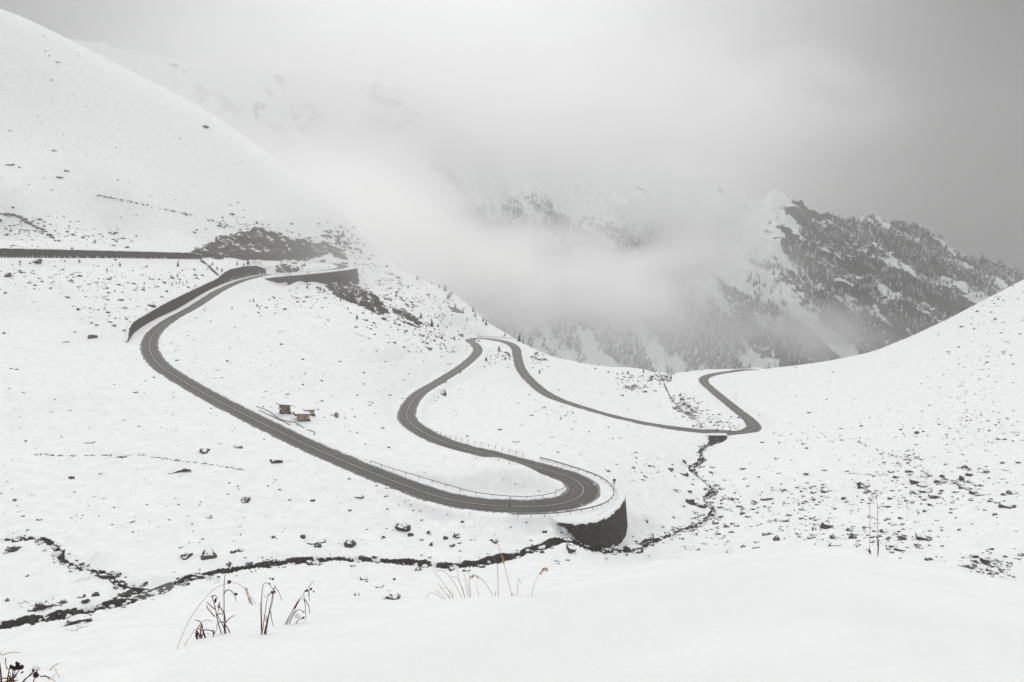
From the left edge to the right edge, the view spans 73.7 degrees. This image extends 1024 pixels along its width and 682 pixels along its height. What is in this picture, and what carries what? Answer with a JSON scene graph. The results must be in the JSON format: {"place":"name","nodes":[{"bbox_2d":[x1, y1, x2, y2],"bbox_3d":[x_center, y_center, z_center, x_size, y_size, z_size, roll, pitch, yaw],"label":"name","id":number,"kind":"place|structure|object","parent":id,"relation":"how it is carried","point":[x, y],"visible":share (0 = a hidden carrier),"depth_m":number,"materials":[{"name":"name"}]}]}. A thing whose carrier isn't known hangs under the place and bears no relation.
{"place":"outdoors","nodes":[
{"label":"outdoors","id":0,"kind":"place"},
{"bbox_2d":[45,542,139,594],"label":"stream","id":1,"kind":"structure","parent":0,"point":[59,557],"depth_m":114.41,"materials":[{"name":"liquid"}]},
{"bbox_2d":[0,443,716,628],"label":"stream","id":2,"kind":"structure","parent":0,"point":[169,586],"depth_m":109.67,"materials":[{"name":"liquid"}]},
{"bbox_2d":[0,447,716,624],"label":"snow clumps","id":3,"kind":"object","parent":2,"relation":"on","point":[112,606],"visible":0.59,"depth_m":124.52,"materials":[{"name":"white snow"}]},
{"bbox_2d":[140,259,761,512],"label":"road","id":4,"kind":"structure","parent":0,"point":[581,490],"depth_m":206.92,"materials":[{"name":"grey asphalt"}]},
{"bbox_2d":[370,461,566,498],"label":"guardrail","id":5,"kind":"object","parent":4,"relation":"on","point":[468,490],"visible":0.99,"depth_m":160.92,"materials":[{"name":"metal"}]},
{"bbox_2d":[511,457,613,516],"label":"guardrail","id":6,"kind":"object","parent":4,"relation":"on","point":[570,510],"visible":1,"depth_m":153.40,"materials":[{"name":"metal"}]},
{"bbox_2d":[0,9,1023,681],"bbox_3d":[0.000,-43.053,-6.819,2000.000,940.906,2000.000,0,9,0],"label":"ground","id":7,"kind":"structure","parent":0,"point":[790,605],"depth_m":182.93,"materials":[{"name":"white snow"}]},
{"bbox_2d":[0,652,1,681],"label":"dead plant","id":8,"kind":"object","parent":7,"relation":"on","point":[0,672],"visible":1,"depth_m":4.03,"materials":[{"name":"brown plant"}]},
{"bbox_2d":[2,652,23,681],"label":"dead plant","id":9,"kind":"object","parent":7,"relation":"on","point":[18,666],"visible":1,"depth_m":4.05,"materials":[{"name":"plant"}]},
{"bbox_2d":[5,545,21,551],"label":"rock","id":10,"kind":"object","parent":7,"relation":"on","point":[12,548],"visible":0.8,"depth_m":115.01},
{"bbox_2d":[32,258,41,263],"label":"rock","id":11,"kind":"object","parent":7,"relation":"on","point":[37,260],"visible":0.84,"depth_m":382.58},
{"bbox_2d":[17,596,61,609],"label":"rock outcrop","id":12,"kind":"object","parent":7,"relation":"on","point":[30,602],"visible":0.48,"depth_m":100.01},
{"bbox_2d":[22,663,58,681],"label":"dead plant","id":13,"kind":"object","parent":7,"relation":"on","point":[35,674],"visible":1,"depth_m":4.06,"materials":[{"name":"plant"}]},
{"bbox_2d":[32,597,52,609],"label":"rock","id":14,"kind":"object","parent":7,"relation":"on","point":[42,603],"visible":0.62,"depth_m":97.20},
{"bbox_2d":[59,599,67,603],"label":"rock","id":15,"kind":"object","parent":7,"relation":"on","point":[63,601],"visible":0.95,"depth_m":99.32,"materials":[{"name":"grey stone"}]},
{"bbox_2d":[63,614,91,626],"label":"rock","id":16,"kind":"object","parent":7,"relation":"on","point":[75,619],"visible":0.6,"depth_m":89.37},
{"bbox_2d":[66,620,92,634],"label":"rock outcrop","id":17,"kind":"object","parent":7,"relation":"on","point":[81,625],"visible":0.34,"depth_m":87.18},
{"bbox_2d":[87,334,97,338],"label":"rock","id":18,"kind":"object","parent":7,"relation":"on","point":[90,336],"visible":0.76,"depth_m":282.77,"materials":[{"name":"grey stone"}]},
{"bbox_2d":[91,592,99,596],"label":"rock","id":19,"kind":"object","parent":7,"relation":"on","point":[95,594],"visible":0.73,"depth_m":102.50,"materials":[{"name":"grey stone"}]},
{"bbox_2d":[0,248,201,258],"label":"retaining wall","id":20,"kind":"structure","parent":7,"relation":"on","point":[36,253],"depth_m":435.34,"materials":[{"name":"grey concrete"}]},
{"bbox_2d":[111,452,126,457],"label":"rock","id":21,"kind":"object","parent":7,"relation":"on","point":[116,455],"visible":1,"depth_m":166.13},
{"bbox_2d":[118,588,132,597],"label":"rock","id":22,"kind":"object","parent":7,"relation":"on","point":[126,593],"visible":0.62,"depth_m":106.55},
{"bbox_2d":[139,581,147,586],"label":"rock","id":23,"kind":"object","parent":7,"relation":"on","point":[145,583],"visible":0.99,"depth_m":110.19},
{"bbox_2d":[167,467,191,473],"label":"rock","id":24,"kind":"object","parent":7,"relation":"on","point":[177,470],"visible":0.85,"depth_m":158.80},
{"bbox_2d":[180,552,192,559],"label":"rock","id":25,"kind":"object","parent":7,"relation":"on","point":[185,556],"visible":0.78,"depth_m":120.48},
{"bbox_2d":[124,265,265,342],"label":"retaining wall","id":26,"kind":"structure","parent":7,"relation":"on","point":[162,309],"depth_m":391.62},
{"bbox_2d":[195,620,214,638],"bbox_3d":[-3.095,2.899,6.739,0.323,0.304,0.106,2,9,10],"label":"dead plant","id":27,"kind":"object","parent":7,"relation":"on","point":[197,633],"visible":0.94,"depth_m":6.73,"materials":[{"name":"plant"}]},
{"bbox_2d":[199,448,210,453],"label":"rock","id":28,"kind":"object","parent":7,"relation":"on","point":[204,450],"visible":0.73,"depth_m":169.85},
{"bbox_2d":[200,548,217,559],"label":"rock","id":29,"kind":"object","parent":7,"relation":"on","point":[209,553],"visible":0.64,"depth_m":121.14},
{"bbox_2d":[203,574,218,582],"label":"rock outcrop","id":30,"kind":"object","parent":7,"relation":"on","point":[210,579],"visible":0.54,"depth_m":111.35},
{"bbox_2d":[200,260,222,277],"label":"drain channel","id":31,"kind":"object","parent":7,"relation":"on","point":[208,266],"visible":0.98,"depth_m":471.19,"materials":[{"name":"grey concrete"}]},
{"bbox_2d":[177,582,255,648],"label":"dry grass","id":32,"kind":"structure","parent":7,"relation":"on","point":[249,598],"depth_m":6.37,"materials":[{"name":"plant"}]},
{"bbox_2d":[207,572,237,633],"bbox_3d":[-2.926,2.688,6.904,0.329,0.760,0.113,1,9,7],"label":"dead plant","id":33,"kind":"object","parent":7,"relation":"on","point":[218,606],"visible":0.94,"depth_m":6.89,"materials":[{"name":"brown plant"}]},
{"bbox_2d":[232,445,242,448],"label":"rock","id":34,"kind":"object","parent":7,"relation":"on","point":[238,446],"visible":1,"depth_m":175.78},
{"bbox_2d":[241,496,249,502],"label":"rock","id":35,"kind":"object","parent":7,"relation":"on","point":[245,499],"visible":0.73,"depth_m":147.41,"materials":[{"name":"grey stone"}]},
{"bbox_2d":[245,561,252,568],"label":"rock","id":36,"kind":"object","parent":7,"relation":"on","point":[248,564],"visible":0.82,"depth_m":120.56,"materials":[{"name":"grey stone"}]},
{"bbox_2d":[191,226,317,260],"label":"rock outcrop","id":37,"kind":"object","parent":7,"relation":"on","point":[261,243],"visible":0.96,"depth_m":558.91,"materials":[{"name":"grey stone"}]},
{"bbox_2d":[260,578,281,633],"bbox_3d":[-2.273,2.523,6.408,0.191,0.681,0.152,0,9,0],"label":"dead plant","id":38,"kind":"object","parent":7,"relation":"on","point":[269,613],"visible":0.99,"depth_m":6.41,"materials":[{"name":"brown plant"}]},
{"bbox_2d":[269,459,282,463],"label":"rock","id":39,"kind":"object","parent":7,"relation":"on","point":[272,461],"visible":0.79,"depth_m":169.31,"materials":[{"name":"grey stone"}]},
{"bbox_2d":[256,406,303,427],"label":"roadside guardrail","id":40,"kind":"object","parent":7,"relation":"on","point":[280,419],"visible":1,"depth_m":202.22,"materials":[{"name":"grey metal"}]},
{"bbox_2d":[276,402,291,413],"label":"hut","id":41,"kind":"object","parent":7,"relation":"on","point":[283,408],"visible":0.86,"depth_m":205.49,"materials":[{"name":"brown wood"}]},
{"bbox_2d":[270,264,302,272],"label":"rock outcrop","id":42,"kind":"object","parent":7,"relation":"on","point":[282,268],"visible":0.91,"depth_m":532.10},
{"bbox_2d":[285,582,314,624],"bbox_3d":[-2.282,2.865,7.339,0.346,0.556,0.100,0,9,0],"label":"dead plant","id":43,"kind":"object","parent":7,"relation":"on","point":[297,615],"visible":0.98,"depth_m":7.33,"materials":[{"name":"plant"}]},
{"bbox_2d":[293,411,310,421],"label":"hut","id":44,"kind":"object","parent":7,"relation":"on","point":[302,415],"visible":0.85,"depth_m":202.20,"materials":[{"name":"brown wood"}]},
{"bbox_2d":[302,407,315,415],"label":"hut","id":45,"kind":"object","parent":7,"relation":"on","point":[311,410],"visible":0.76,"depth_m":209.44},
{"bbox_2d":[264,263,358,284],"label":"retaining wall","id":46,"kind":"structure","parent":7,"relation":"on","point":[351,275],"depth_m":505.24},
{"bbox_2d":[307,537,325,544],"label":"rock","id":47,"kind":"object","parent":7,"relation":"on","point":[315,540],"visible":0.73,"depth_m":133.46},
{"bbox_2d":[314,542,321,547],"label":"rock","id":48,"kind":"object","parent":7,"relation":"on","point":[317,545],"visible":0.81,"depth_m":130.97,"materials":[{"name":"grey stone"}]},
{"bbox_2d":[293,237,347,259],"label":"rock outcrop","id":49,"kind":"object","parent":7,"relation":"on","point":[322,249],"visible":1,"depth_m":598.88,"materials":[{"name":"grey stone"}]},
{"bbox_2d":[322,230,357,252],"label":"rock outcrop","id":50,"kind":"object","parent":7,"relation":"on","point":[339,237],"visible":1,"depth_m":632.51,"materials":[{"name":"grey stone"}]},
{"bbox_2d":[344,540,355,547],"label":"rock","id":51,"kind":"object","parent":7,"relation":"on","point":[349,543],"visible":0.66,"depth_m":133.68,"materials":[{"name":"grey stone"}]},
{"bbox_2d":[325,280,389,314],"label":"rock outcrop","id":52,"kind":"object","parent":7,"relation":"on","point":[346,290],"visible":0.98,"depth_m":448.54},
{"bbox_2d":[360,575,366,579],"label":"rock","id":53,"kind":"object","parent":7,"relation":"on","point":[363,577],"visible":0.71,"depth_m":114.80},
{"bbox_2d":[375,584,383,587],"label":"rock","id":54,"kind":"object","parent":7,"relation":"on","point":[379,585],"visible":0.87,"depth_m":106.11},
{"bbox_2d":[382,593,400,599],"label":"rock","id":55,"kind":"object","parent":7,"relation":"on","point":[392,596],"visible":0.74,"depth_m":93.17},
{"bbox_2d":[395,521,410,531],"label":"rock","id":56,"kind":"object","parent":7,"relation":"on","point":[402,526],"visible":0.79,"depth_m":143.88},
{"bbox_2d":[390,307,427,327],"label":"rock outcrop","id":57,"kind":"object","parent":7,"relation":"on","point":[406,316],"visible":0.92,"depth_m":427.71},
{"bbox_2d":[440,389,446,395],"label":"rock","id":58,"kind":"object","parent":7,"relation":"on","point":[443,392],"visible":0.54,"depth_m":311.72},
{"bbox_2d":[426,293,462,312],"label":"rock outcrop","id":59,"kind":"object","parent":7,"relation":"on","point":[455,310],"visible":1,"depth_m":560.92,"materials":[{"name":"grey stone"}]},
{"bbox_2d":[426,570,470,598],"bbox_3d":[-0.807,3.070,8.500,0.566,0.530,0.163,1,9,8],"label":"grass tuft","id":60,"kind":"object","parent":7,"relation":"on","point":[456,586],"visible":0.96,"depth_m":8.52,"materials":[{"name":"grey plant"}]},
{"bbox_2d":[452,532,459,538],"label":"rock","id":61,"kind":"object","parent":7,"relation":"on","point":[455,535],"visible":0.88,"depth_m":140.89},
{"bbox_2d":[420,424,517,452],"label":"wire fence","id":62,"kind":"object","parent":7,"relation":"on","point":[472,440],"visible":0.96,"depth_m":212.82,"materials":[{"name":"metal"}]},
{"bbox_2d":[470,574,492,596],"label":"dry grass","id":63,"kind":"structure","parent":7,"relation":"on","point":[471,576],"depth_m":8.91,"materials":[{"name":"plant"}]},
{"bbox_2d":[489,539,498,543],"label":"rock","id":64,"kind":"object","parent":7,"relation":"on","point":[494,541],"visible":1,"depth_m":138.83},
{"bbox_2d":[442,441,552,474],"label":"wire fence","id":65,"kind":"object","parent":7,"relation":"on","point":[492,457],"visible":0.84,"depth_m":183.27,"materials":[{"name":"metal"}]},
{"bbox_2d":[498,545,520,595],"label":"dry grass","id":66,"kind":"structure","parent":7,"relation":"on","point":[506,572],"depth_m":8.24,"materials":[{"name":"plant"}]},
{"bbox_2d":[0,47,1023,620],"bbox_3d":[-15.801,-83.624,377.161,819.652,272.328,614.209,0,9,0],"label":"rubble","id":67,"kind":"object","parent":7,"relation":"on","point":[998,563],"visible":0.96,"depth_m":216.16,"materials":[{"name":"grey stone"}]},
{"bbox_2d":[531,567,547,596],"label":"dry grass","id":68,"kind":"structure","parent":7,"relation":"on","point":[544,569],"depth_m":7.80,"materials":[{"name":"plant"}]},
{"bbox_2d":[566,545,575,552],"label":"rock","id":69,"kind":"object","parent":7,"relation":"on","point":[570,549],"visible":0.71,"depth_m":138.47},
{"bbox_2d":[540,458,627,548],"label":"retaining wall","id":70,"kind":"structure","parent":7,"relation":"on","point":[608,529],"depth_m":149.73,"materials":[{"name":"grey stone"}]},
{"bbox_2d":[623,544,643,553],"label":"rock","id":71,"kind":"object","parent":7,"relation":"on","point":[634,548],"visible":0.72,"depth_m":151.47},
{"bbox_2d":[655,375,671,382],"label":"rock outcrop","id":72,"kind":"object","parent":7,"relation":"on","point":[665,379],"visible":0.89,"depth_m":510.26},
{"bbox_2d":[679,472,688,476],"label":"rock","id":73,"kind":"object","parent":7,"relation":"on","point":[686,474],"visible":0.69,"depth_m":254.68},
{"bbox_2d":[673,400,700,416],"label":"rock outcrop","id":74,"kind":"object","parent":7,"relation":"on","point":[684,404],"visible":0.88,"depth_m":415.72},
{"bbox_2d":[681,544,699,550],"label":"rock","id":75,"kind":"object","parent":7,"relation":"on","point":[688,547],"visible":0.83,"depth_m":160.47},
{"bbox_2d":[686,498,694,504],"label":"rock","id":76,"kind":"object","parent":7,"relation":"on","point":[690,501],"visible":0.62,"depth_m":212.53,"materials":[{"name":"grey stone"}]},
{"bbox_2d":[694,502,706,508],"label":"rock","id":77,"kind":"object","parent":7,"relation":"on","point":[702,505],"visible":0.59,"depth_m":211.28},
{"bbox_2d":[707,433,727,437],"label":"culvert","id":78,"kind":"object","parent":7,"relation":"on","point":[719,435],"visible":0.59,"depth_m":325.21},
{"bbox_2d":[751,499,759,504],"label":"rock","id":79,"kind":"object","parent":7,"relation":"on","point":[755,501],"visible":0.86,"depth_m":207.70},
{"bbox_2d":[760,495,774,500],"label":"rock","id":80,"kind":"object","parent":7,"relation":"on","point":[768,497],"visible":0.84,"depth_m":207.90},
{"bbox_2d":[762,530,773,535],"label":"rock","id":81,"kind":"object","parent":7,"relation":"on","point":[767,532],"visible":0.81,"depth_m":163.37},
{"bbox_2d":[773,535,779,540],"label":"rock","id":82,"kind":"object","parent":7,"relation":"on","point":[776,538],"visible":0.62,"depth_m":153.99,"materials":[{"name":"grey stone"}]},
{"bbox_2d":[820,487,831,492],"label":"rock","id":83,"kind":"object","parent":7,"relation":"on","point":[825,489],"visible":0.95,"depth_m":202.12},
{"bbox_2d":[820,521,832,528],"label":"rock","id":84,"kind":"object","parent":7,"relation":"on","point":[825,525],"visible":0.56,"depth_m":157.43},
{"bbox_2d":[828,543,841,545],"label":"rock","id":85,"kind":"object","parent":7,"relation":"on","point":[835,544],"visible":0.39,"depth_m":137.54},
{"bbox_2d":[850,527,866,535],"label":"rock","id":86,"kind":"object","parent":7,"relation":"on","point":[857,530],"visible":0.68,"depth_m":145.90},
{"bbox_2d":[856,482,869,488],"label":"rock","id":87,"kind":"object","parent":7,"relation":"on","point":[864,486],"visible":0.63,"depth_m":196.97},
{"bbox_2d":[874,493,880,555],"bbox_3d":[4.303,2.220,8.073,0.111,0.871,0.166,4,10,21],"label":"dead plant","id":88,"kind":"object","parent":7,"relation":"on","point":[876,536],"visible":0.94,"depth_m":8.13,"materials":[{"name":"plant"}]},
{"bbox_2d":[893,547,905,550],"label":"rock","id":89,"kind":"object","parent":7,"relation":"on","point":[898,549],"visible":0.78,"depth_m":129.31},
{"bbox_2d":[909,476,924,483],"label":"rock","id":90,"kind":"object","parent":7,"relation":"on","point":[914,480],"visible":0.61,"depth_m":192.23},
{"bbox_2d":[917,482,927,486],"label":"rock","id":91,"kind":"object","parent":7,"relation":"on","point":[921,484],"visible":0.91,"depth_m":189.04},
{"bbox_2d":[915,532,931,539],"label":"rock","id":92,"kind":"object","parent":7,"relation":"on","point":[920,536],"visible":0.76,"depth_m":134.60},
{"bbox_2d":[919,489,931,492],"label":"rock","id":93,"kind":"object","parent":7,"relation":"on","point":[925,491],"visible":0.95,"depth_m":182.63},
{"bbox_2d":[928,493,941,497],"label":"rock","id":94,"kind":"object","parent":7,"relation":"on","point":[931,495],"visible":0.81,"depth_m":176.17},
{"bbox_2d":[933,478,948,483],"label":"rock","id":95,"kind":"object","parent":7,"relation":"on","point":[938,480],"visible":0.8,"depth_m":189.36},
{"bbox_2d":[950,479,962,483],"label":"rock","id":96,"kind":"object","parent":7,"relation":"on","point":[955,481],"visible":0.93,"depth_m":185.92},
{"bbox_2d":[967,564,976,568],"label":"rock","id":97,"kind":"object","parent":7,"relation":"on","point":[970,566],"visible":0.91,"depth_m":117.78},
{"bbox_2d":[969,490,978,494],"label":"rock","id":98,"kind":"object","parent":7,"relation":"on","point":[972,492],"visible":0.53,"depth_m":172.39,"materials":[{"name":"grey stone"}]},
{"bbox_2d":[980,557,988,564],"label":"rock","id":99,"kind":"object","parent":7,"relation":"on","point":[984,561],"visible":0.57,"depth_m":119.29,"materials":[{"name":"grey stone"}]},
{"bbox_2d":[991,575,1005,579],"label":"rock","id":100,"kind":"object","parent":7,"relation":"on","point":[998,576],"visible":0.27,"depth_m":111.06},
{"bbox_2d":[998,502,1016,507],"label":"rock","id":101,"kind":"object","parent":7,"relation":"on","point":[1006,505],"visible":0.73,"depth_m":152.51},
{"bbox_2d":[1006,490,1017,494],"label":"rock","id":102,"kind":"object","parent":7,"relation":"on","point":[1011,492],"visible":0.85,"depth_m":164.34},
{"bbox_2d":[0,0,1023,272],"label":"sky","id":103,"kind":"structure","parent":0,"point":[909,111],"materials":[{"name":"grey"}]},
{"bbox_2d":[72,39,1022,372],"bbox_3d":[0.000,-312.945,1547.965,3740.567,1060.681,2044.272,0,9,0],"label":"mountain","id":104,"kind":"structure","parent":0,"point":[362,149],"depth_m":1588.79,"materials":[{"name":"white snow"}]},
{"bbox_2d":[347,191,1023,372],"bbox_3d":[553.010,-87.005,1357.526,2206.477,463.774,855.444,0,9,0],"label":"forest","id":105,"kind":"object","parent":104,"relation":"on","point":[624,292],"visible":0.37,"depth_m":1313.16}
]}

